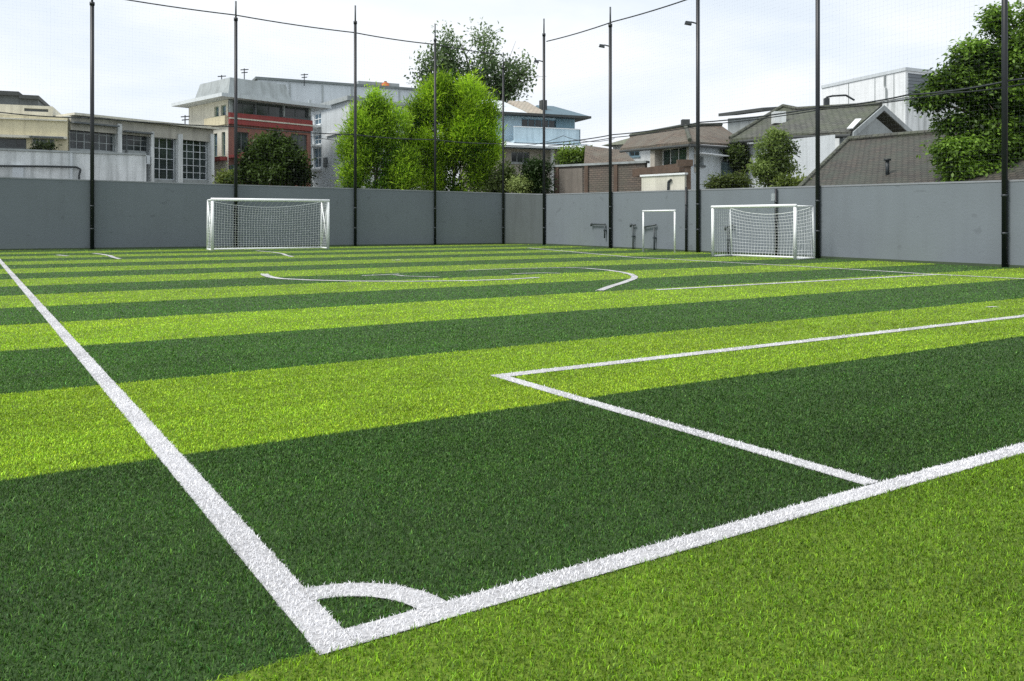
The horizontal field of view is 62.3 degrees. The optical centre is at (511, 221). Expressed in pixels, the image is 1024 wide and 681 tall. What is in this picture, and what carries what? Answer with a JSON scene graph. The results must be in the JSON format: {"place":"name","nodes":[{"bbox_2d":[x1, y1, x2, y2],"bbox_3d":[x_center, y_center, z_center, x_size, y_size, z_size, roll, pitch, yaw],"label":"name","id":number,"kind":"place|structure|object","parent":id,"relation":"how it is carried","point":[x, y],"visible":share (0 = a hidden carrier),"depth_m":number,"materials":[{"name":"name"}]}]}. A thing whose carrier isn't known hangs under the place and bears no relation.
{"place":"outdoors","nodes":[
{"label":"outdoors","id":0,"kind":"place"},
{"bbox_2d":[171,77,330,186],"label":"office building","id":1,"kind":"structure","parent":0,"point":[221,109],"depth_m":53.69,"materials":[{"name":"grey concrete"}]},
{"bbox_2d":[215,134,216,156],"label":"window","id":2,"kind":"structure","parent":1,"relation":"in","point":[215,134],"depth_m":53.31,"materials":[{"name":"grey glass"}]},
{"bbox_2d":[223,105,225,115],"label":"window","id":3,"kind":"structure","parent":1,"relation":"in","point":[224,107],"depth_m":52.61,"materials":[{"name":"grey glass"}]},
{"bbox_2d":[223,132,225,156],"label":"window","id":4,"kind":"structure","parent":1,"relation":"in","point":[223,132],"depth_m":52.61,"materials":[{"name":"grey glass"}]},
{"bbox_2d":[238,132,247,151],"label":"window","id":5,"kind":"structure","parent":1,"relation":"in","point":[242,136],"depth_m":52.85,"materials":[{"name":"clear glass"}]},
{"bbox_2d":[233,102,253,114],"bbox_3d":[-16.782,-7.034,52.869,0.060,0.766,1.533,0,0,43],"label":"window","id":6,"kind":"structure","parent":1,"relation":"in","point":[245,108],"depth_m":53.01,"materials":[{"name":"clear glass"}]},
{"bbox_2d":[257,103,280,116],"bbox_3d":[-15.558,-7.117,54.169,0.060,0.792,1.819,0,0,43],"label":"window","id":7,"kind":"structure","parent":1,"relation":"in","point":[262,109],"depth_m":54.14,"materials":[{"name":"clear glass"}]},
{"bbox_2d":[285,106,306,117],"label":"window","id":8,"kind":"structure","parent":1,"relation":"in","point":[293,111],"depth_m":55.59,"materials":[{"name":"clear glass"}]},
{"bbox_2d":[291,134,305,150],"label":"window","id":9,"kind":"structure","parent":1,"relation":"in","point":[295,136],"depth_m":55.89,"materials":[{"name":"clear glass"}]},
{"bbox_2d":[252,76,421,185],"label":"hall","id":10,"kind":"structure","parent":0,"point":[298,90],"depth_m":64.16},
{"bbox_2d":[311,95,419,189],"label":"apartment block","id":11,"kind":"structure","parent":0,"point":[324,156],"depth_m":59.49,"materials":[{"name":"white paint"}]},
{"bbox_2d":[315,113,320,124],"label":"window","id":12,"kind":"structure","parent":11,"relation":"in","point":[317,116],"depth_m":61.23,"materials":[{"name":"white glass"}]},
{"bbox_2d":[315,134,320,144],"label":"window","id":13,"kind":"structure","parent":11,"relation":"in","point":[317,140],"depth_m":61.23,"materials":[{"name":"grey glass"}]},
{"bbox_2d":[315,147,320,168],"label":"window","id":14,"kind":"structure","parent":11,"relation":"in","point":[317,153],"depth_m":61.23,"materials":[{"name":"grey glass"}]},
{"bbox_2d":[311,136,614,145],"bbox_3d":[-2.607,-4.784,49.610,17.083,0.642,5.280,0,0,7],"label":"utility cable","id":15,"kind":"object","parent":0,"point":[507,145],"visible":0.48,"depth_m":49.28,"materials":[{"name":"rubber"}]},
{"bbox_2d":[0,244,1023,680],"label":"pitch","id":16,"kind":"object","parent":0,"point":[508,250],"visible":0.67,"depth_m":4.28,"materials":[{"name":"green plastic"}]},
{"bbox_2d":[89,0,94,248],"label":"fence post","id":17,"kind":"object","parent":16,"relation":"on","point":[92,5],"visible":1,"depth_m":37.03,"materials":[{"name":"metal"}]},
{"bbox_2d":[59,251,294,258],"bbox_3d":[-12.115,1.190,30.570,7.638,0.023,6.868,0,0,-29],"label":"area line","id":18,"kind":"object","parent":16,"relation":"on","point":[120,258],"visible":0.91,"depth_m":30.13,"materials":[{"name":"paint"}]},
{"bbox_2d":[0,259,358,654],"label":"touchline","id":19,"kind":"object","parent":16,"relation":"on","point":[324,632],"visible":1,"depth_m":3.34,"materials":[{"name":"paint"}]},
{"bbox_2d":[233,1,238,247],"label":"fence post","id":20,"kind":"object","parent":16,"relation":"on","point":[235,119],"visible":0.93,"depth_m":39.72,"materials":[{"name":"metal"}]},
{"bbox_2d":[206,198,329,250],"bbox_3d":[-10.662,0.099,37.226,5.117,2.234,1.051,0,0,-28],"label":"football goal","id":21,"kind":"object","parent":16,"relation":"on","point":[210,219],"visible":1,"depth_m":37.40,"materials":[{"name":"white metal"}]},
{"bbox_2d":[353,5,356,245],"bbox_3d":[-7.820,-4.804,42.317,0.236,12.007,0.177,0,0,0],"label":"fence post","id":22,"kind":"object","parent":16,"relation":"on","point":[355,131],"visible":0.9,"depth_m":42.25,"materials":[{"name":"metal"}]},
{"bbox_2d":[304,580,447,610],"bbox_3d":[-0.434,1.189,2.722,0.495,0.023,0.178,0,0,12],"label":"corner arc","id":23,"kind":"object","parent":16,"relation":"on","point":[410,596],"visible":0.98,"depth_m":2.73,"materials":[{"name":"paint"}]},
{"bbox_2d":[434,24,436,244],"bbox_3d":[-4.008,-4.568,44.208,0.247,11.537,0.153,0,0,-7],"label":"fence post","id":24,"kind":"object","parent":16,"relation":"on","point":[435,40],"visible":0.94,"depth_m":44.15,"materials":[{"name":"metal"}]},
{"bbox_2d":[260,267,637,290],"bbox_3d":[-0.680,1.189,17.700,8.257,0.023,7.121,0,0,-21],"label":"circle","id":25,"kind":"object","parent":16,"relation":"on","point":[634,277],"visible":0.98,"depth_m":17.65,"materials":[{"name":"paint"}]},
{"bbox_2d":[502,52,503,243],"bbox_3d":[-0.477,-4.000,45.958,0.252,10.399,0.137,0,0,-11],"label":"fence post","id":26,"kind":"object","parent":16,"relation":"on","point":[503,151],"visible":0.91,"depth_m":45.92,"materials":[{"name":"metal"}]},
{"bbox_2d":[534,19,545,244],"bbox_3d":[1.491,-4.741,44.499,0.686,11.881,0.237,0,0,0],"label":"fence post","id":27,"kind":"object","parent":16,"relation":"on","point":[543,61],"visible":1,"depth_m":44.47,"materials":[{"name":"metal"}]},
{"bbox_2d":[599,7,611,247],"bbox_3d":[4.334,-4.346,38.963,0.686,11.091,0.240,0,0,0],"label":"fence post","id":28,"kind":"object","parent":16,"relation":"on","point":[610,131],"visible":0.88,"depth_m":38.93,"materials":[{"name":"metal"}]},
{"bbox_2d":[630,224,635,248],"bbox_3d":[5.354,0.635,37.441,0.143,1.131,0.403,0,0,-27],"label":"standpipe","id":29,"kind":"object","parent":16,"relation":"on","point":[632,226],"visible":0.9,"depth_m":37.39,"materials":[{"name":"metal"}]},
{"bbox_2d":[644,224,656,249],"bbox_3d":[5.915,0.642,36.349,0.143,1.116,0.917,0,0,-27],"label":"standpipe","id":30,"kind":"object","parent":16,"relation":"on","point":[654,237],"visible":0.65,"depth_m":36.03,"materials":[{"name":"metal"}]},
{"bbox_2d":[642,210,675,252],"bbox_3d":[5.858,0.359,33.856,0.072,1.683,1.858,0,0,-34],"label":"football goal","id":31,"kind":"object","parent":16,"relation":"on","point":[643,211],"visible":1,"depth_m":33.83,"materials":[{"name":"white metal"}]},
{"bbox_2d":[345,441,1023,644],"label":"goal line","id":32,"kind":"object","parent":16,"relation":"on","point":[405,621],"visible":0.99,"depth_m":3.04,"materials":[{"name":"paint"}]},
{"bbox_2d":[684,0,699,251],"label":"fence post","id":33,"kind":"object","parent":16,"relation":"on","point":[697,23],"visible":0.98,"depth_m":33.43,"materials":[{"name":"metal"}]},
{"bbox_2d":[724,224,732,253],"bbox_3d":[8.191,0.634,31.922,0.143,1.132,0.502,0,0,-27],"label":"standpipe","id":34,"kind":"object","parent":16,"relation":"on","point":[727,239],"visible":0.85,"depth_m":31.94,"materials":[{"name":"metal"}]},
{"bbox_2d":[492,314,1023,484],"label":"penalty area line","id":35,"kind":"object","parent":16,"relation":"on","point":[840,473],"visible":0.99,"depth_m":5.73,"materials":[{"name":"paint"}]},
{"bbox_2d":[711,204,814,259],"bbox_3d":[8.393,0.316,28.483,1.073,1.780,3.404,0,0,-39],"label":"football goal","id":36,"kind":"object","parent":16,"relation":"on","point":[795,254],"visible":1,"depth_m":28.36,"materials":[{"name":"white metal"}]},
{"bbox_2d":[533,248,1023,278],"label":"opposite touchline","id":37,"kind":"object","parent":16,"relation":"on","point":[802,266],"visible":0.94,"depth_m":22.21,"materials":[{"name":"paint"}]},
{"bbox_2d":[655,274,935,289],"bbox_3d":[6.164,1.190,17.160,8.502,0.023,0.175,0,0,-32],"label":"halfway line","id":38,"kind":"object","parent":16,"relation":"on","point":[788,282],"visible":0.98,"depth_m":16.72,"materials":[{"name":"paint"}]},
{"bbox_2d":[815,0,819,257],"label":"fence post","id":39,"kind":"object","parent":16,"relation":"on","point":[817,128],"visible":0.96,"depth_m":28.03,"materials":[{"name":"metal"}]},
{"bbox_2d":[1001,0,1007,267],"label":"fence post","id":40,"kind":"object","parent":16,"relation":"on","point":[1004,133],"visible":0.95,"depth_m":22.36,"materials":[{"name":"metal"}]},
{"bbox_2d":[0,0,1023,183],"label":"sky","id":41,"kind":"structure","parent":0,"point":[521,21],"materials":[{"name":"white"}]},
{"bbox_2d":[460,100,595,193],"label":"house","id":42,"kind":"structure","parent":0,"point":[523,120],"depth_m":58.62,"materials":[{"name":"white concrete"}]},
{"bbox_2d":[511,152,528,163],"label":"window","id":43,"kind":"structure","parent":42,"relation":"in","point":[515,156],"depth_m":57.19,"materials":[{"name":"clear glass"}]},
{"bbox_2d":[522,118,555,127],"bbox_3d":[2.082,-6.920,59.620,3.147,0.583,0.060,0,0,-22],"label":"window","id":44,"kind":"structure","parent":42,"relation":"in","point":[525,122],"depth_m":59.51,"materials":[{"name":"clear glass"}]},
{"bbox_2d":[601,138,672,166],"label":"house","id":45,"kind":"structure","parent":0,"point":[638,155],"depth_m":59.00,"materials":[{"name":"white paint"}]},
{"bbox_2d":[630,151,639,157],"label":"window","id":46,"kind":"structure","parent":45,"relation":"in","point":[632,154],"depth_m":59.06,"materials":[{"name":"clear glass"}]},
{"bbox_2d":[718,107,775,143],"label":"house","id":47,"kind":"structure","parent":0,"point":[736,126],"depth_m":61.09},
{"bbox_2d":[821,67,969,148],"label":"modern building","id":48,"kind":"structure","parent":0,"point":[882,91],"depth_m":57.38,"materials":[{"name":"white paint"}]},
{"label":"ground","id":49,"kind":"structure","parent":0,"visible":0},
{"bbox_2d":[0,91,67,150],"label":"concrete building","id":50,"kind":"structure","parent":49,"relation":"on","point":[17,102],"depth_m":43.39,"materials":[{"name":"beige concrete"}]},
{"bbox_2d":[0,138,25,148],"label":"window","id":51,"kind":"structure","parent":50,"relation":"in","point":[9,143],"depth_m":42.88,"materials":[{"name":"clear glass"}]},
{"bbox_2d":[24,108,47,111],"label":"window","id":52,"kind":"structure","parent":50,"relation":"in","point":[25,109],"depth_m":44.68,"materials":[{"name":"grey glass"}]},
{"bbox_2d":[32,138,54,148],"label":"window","id":53,"kind":"structure","parent":50,"relation":"in","point":[33,140],"depth_m":43.38,"materials":[{"name":"black glass"}]},
{"bbox_2d":[25,135,62,149],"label":"shrub","id":54,"kind":"object","parent":49,"relation":"on","point":[43,146],"visible":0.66,"depth_m":42.47,"materials":[{"name":"green plant"}]},
{"bbox_2d":[0,148,145,180],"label":"boundary wall","id":55,"kind":"structure","parent":49,"relation":"on","point":[40,159],"depth_m":41.77,"materials":[{"name":"white paint"}]},
{"bbox_2d":[53,112,218,183],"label":"concrete building","id":56,"kind":"structure","parent":49,"relation":"on","point":[164,142],"depth_m":48.18,"materials":[{"name":"grey concrete"}]},
{"bbox_2d":[70,130,113,151],"bbox_3d":[-22.415,-4.452,45.182,0.060,1.275,2.410,0,0,36],"label":"window","id":57,"kind":"structure","parent":56,"relation":"in","point":[83,137],"depth_m":45.32,"materials":[{"name":"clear glass"}]},
{"bbox_2d":[122,134,145,151],"bbox_3d":[-21.026,-4.401,47.111,0.060,0.925,1.580,0,0,36],"label":"window","id":58,"kind":"structure","parent":56,"relation":"in","point":[138,141],"depth_m":47.16,"materials":[{"name":"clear glass"}]},
{"bbox_2d":[154,137,173,179],"bbox_3d":[-19.994,-3.616,48.545,0.060,2.375,1.405,0,0,36],"label":"window","id":59,"kind":"structure","parent":56,"relation":"in","point":[164,155],"depth_m":48.59,"materials":[{"name":"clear glass"}]},
{"bbox_2d":[181,115,189,123],"bbox_3d":[-20.051,-6.012,52.030,0.536,1.077,0.124,0,0,-12],"label":"antenna","id":60,"kind":"object","parent":56,"relation":"on","point":[184,119],"visible":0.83,"depth_m":51.99,"materials":[{"name":"metal"}]},
{"bbox_2d":[183,140,205,179],"bbox_3d":[-18.851,-3.734,50.133,0.060,2.453,1.742,0,0,36],"label":"window","id":61,"kind":"structure","parent":56,"relation":"in","point":[197,171],"depth_m":50.21,"materials":[{"name":"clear glass"}]},
{"bbox_2d":[212,163,239,183],"bbox_3d":[-16.049,-1.067,47.971,1.907,4.541,1.627,0,0,40],"label":"shrub","id":62,"kind":"object","parent":49,"relation":"on","point":[221,177],"visible":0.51,"depth_m":47.73,"materials":[{"name":"green plant"}]},
{"bbox_2d":[0,177,501,250],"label":"boundary wall","id":63,"kind":"structure","parent":49,"relation":"on","point":[44,214],"depth_m":39.55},
{"bbox_2d":[0,0,501,190],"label":"ball net","id":64,"kind":"object","parent":63,"relation":"on","point":[364,135],"visible":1,"depth_m":40.16,"materials":[{"name":"fabric"}]},
{"bbox_2d":[223,126,318,186],"bbox_3d":[-13.321,-2.058,46.729,5.135,6.530,3.730,0,0,0],"label":"round tree","id":65,"kind":"object","parent":49,"relation":"on","point":[273,171],"visible":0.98,"depth_m":46.29,"materials":[{"name":"green plant"}]},
{"bbox_2d":[331,79,427,189],"bbox_3d":[-7.578,-3.519,48.325,5.679,9.456,3.898,0,0,0],"label":"feathery tree","id":66,"kind":"object","parent":49,"relation":"on","point":[376,110],"visible":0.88,"depth_m":47.88,"materials":[{"name":"green plant"}]},
{"bbox_2d":[396,60,509,191],"bbox_3d":[-3.641,-4.178,50.331,7.189,10.760,4.277,0,0,0],"label":"feathery tree","id":67,"kind":"object","parent":49,"relation":"on","point":[462,99],"visible":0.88,"depth_m":49.63,"materials":[{"name":"green plant"}]},
{"bbox_2d":[404,17,542,102],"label":"broadleaf tree","id":68,"kind":"object","parent":49,"relation":"on","point":[491,67],"visible":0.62,"depth_m":77.20,"materials":[{"name":"green plant"}]},
{"bbox_2d":[477,159,519,192],"bbox_3d":[-0.678,-1.284,49.491,2.738,4.976,2.155,0,0,0],"label":"shrub","id":69,"kind":"object","parent":49,"relation":"on","point":[495,183],"visible":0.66,"depth_m":49.17,"materials":[{"name":"green plant"}]},
{"bbox_2d":[504,171,540,193],"bbox_3d":[0.506,-0.851,48.318,1.936,4.113,2.126,0,0,-24],"label":"shrub","id":70,"kind":"object","parent":49,"relation":"on","point":[517,185],"visible":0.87,"depth_m":48.21,"materials":[{"name":"green plant"}]},
{"bbox_2d":[504,193,545,244],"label":"boundary wall","id":71,"kind":"structure","parent":49,"relation":"on","point":[523,218],"depth_m":45.34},
{"bbox_2d":[508,154,558,193],"bbox_3d":[1.204,-1.397,49.035,3.012,5.202,2.410,0,0,0],"label":"clipped shrub","id":72,"kind":"object","parent":49,"relation":"on","point":[533,168],"visible":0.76,"depth_m":48.59,"materials":[{"name":"green plant"}]},
{"bbox_2d":[553,140,592,164],"bbox_3d":[4.080,-2.122,56.134,2.860,6.652,2.216,0,0,0],"label":"shrub","id":73,"kind":"object","parent":49,"relation":"on","point":[570,158],"visible":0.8,"depth_m":55.87,"materials":[{"name":"green plant"}]},
{"bbox_2d":[552,161,649,193],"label":"boundary wall","id":74,"kind":"structure","parent":49,"relation":"on","point":[568,176],"depth_m":47.80,"materials":[{"name":"brown brick"}]},
{"bbox_2d":[584,145,634,162],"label":"wall","id":75,"kind":"structure","parent":49,"relation":"on","point":[601,156],"depth_m":53.58,"materials":[{"name":"brown brick"}]},
{"bbox_2d":[640,173,687,190],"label":"boundary wall","id":76,"kind":"structure","parent":49,"relation":"on","point":[657,182],"depth_m":36.84,"materials":[{"name":"white paint"}]},
{"bbox_2d":[619,119,745,188],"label":"house","id":77,"kind":"structure","parent":49,"relation":"on","point":[665,154],"depth_m":43.39,"materials":[{"name":"white paint"}]},
{"bbox_2d":[663,147,686,164],"bbox_3d":[8.476,-3.124,43.071,0.060,1.360,3.202,0,0,-19],"label":"window","id":78,"kind":"structure","parent":77,"relation":"in","point":[669,155],"depth_m":43.58,"materials":[{"name":"green glass"}]},
{"bbox_2d":[676,160,692,189],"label":"gate pillar","id":79,"kind":"structure","parent":49,"relation":"on","point":[687,165],"depth_m":36.08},
{"bbox_2d":[702,169,754,188],"bbox_3d":[9.845,-0.609,38.552,2.640,3.624,1.557,0,0,0],"label":"hedge","id":80,"kind":"object","parent":49,"relation":"on","point":[729,180],"visible":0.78,"depth_m":38.26,"materials":[{"name":"green plant"}]},
{"bbox_2d":[721,140,752,176],"bbox_3d":[11.692,-1.531,43.374,2.204,5.466,1.681,0,0,-45],"label":"shrub","id":81,"kind":"object","parent":49,"relation":"on","point":[740,160],"visible":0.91,"depth_m":43.04,"materials":[{"name":"green plant"}]},
{"bbox_2d":[743,124,805,186],"bbox_3d":[10.917,-1.460,35.470,2.837,5.323,2.055,0,0,0],"label":"layered tree","id":82,"kind":"object","parent":49,"relation":"on","point":[772,160],"visible":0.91,"depth_m":35.20,"materials":[{"name":"green plant"}]},
{"bbox_2d":[545,179,1023,267],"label":"boundary wall","id":83,"kind":"structure","parent":49,"relation":"on","point":[955,223],"depth_m":27.63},
{"bbox_2d":[590,223,606,237],"bbox_3d":[4.067,0.395,39.946,0.143,0.706,1.243,0,0,-27],"label":"pipe bracket","id":84,"kind":"object","parent":83,"relation":"attached to","point":[604,224],"visible":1,"depth_m":39.65,"materials":[{"name":"metal"}]},
{"bbox_2d":[685,187,686,251],"bbox_3d":[7.039,-0.108,34.205,0.300,2.616,0.097,0,0,-30],"label":"pipe post","id":85,"kind":"object","parent":83,"relation":"attached to","point":[685,219],"visible":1,"depth_m":34.15,"materials":[{"name":"metal"}]},
{"bbox_2d":[771,188,776,255],"bbox_3d":[9.255,0.009,29.789,0.396,2.383,0.097,0,0,-30],"label":"pipe post","id":86,"kind":"object","parent":83,"relation":"attached to","point":[774,197],"visible":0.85,"depth_m":29.76,"materials":[{"name":"metal"}]},
{"bbox_2d":[546,0,1023,189],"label":"ball net","id":87,"kind":"object","parent":83,"relation":"on","point":[846,105],"visible":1,"depth_m":28.61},
{"bbox_2d":[551,83,1023,145],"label":"utility cable","id":88,"kind":"object","parent":87,"relation":"hanging from","point":[811,111],"visible":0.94,"depth_m":28.13,"materials":[{"name":"rubber"}]},
{"bbox_2d":[769,171,811,186],"bbox_3d":[11.098,-0.421,33.569,1.818,3.248,1.358,0,0,0],"label":"shrub","id":89,"kind":"object","parent":49,"relation":"on","point":[793,181],"visible":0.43,"depth_m":33.45,"materials":[{"name":"green plant"}]},
{"bbox_2d":[728,102,911,187],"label":"house","id":90,"kind":"structure","parent":49,"relation":"on","point":[884,119],"depth_m":41.17,"materials":[{"name":"white paint"}]},
{"bbox_2d":[823,94,854,104],"bbox_3d":[17.001,-6.126,44.000,1.594,1.008,0.240,0,0,0],"label":"roof flue","id":91,"kind":"object","parent":90,"relation":"on","point":[826,100],"visible":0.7,"depth_m":43.96,"materials":[{"name":"metal"}]},
{"bbox_2d":[798,129,1023,185],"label":"roof","id":92,"kind":"structure","parent":49,"relation":"on","point":[868,165],"depth_m":32.20,"materials":[{"name":"tile"}]},
{"bbox_2d":[904,0,1023,181],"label":"broadleaf tree","id":93,"kind":"object","parent":49,"relation":"on","point":[966,151],"visible":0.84,"depth_m":27.08,"materials":[{"name":"green plant"}]}
]}

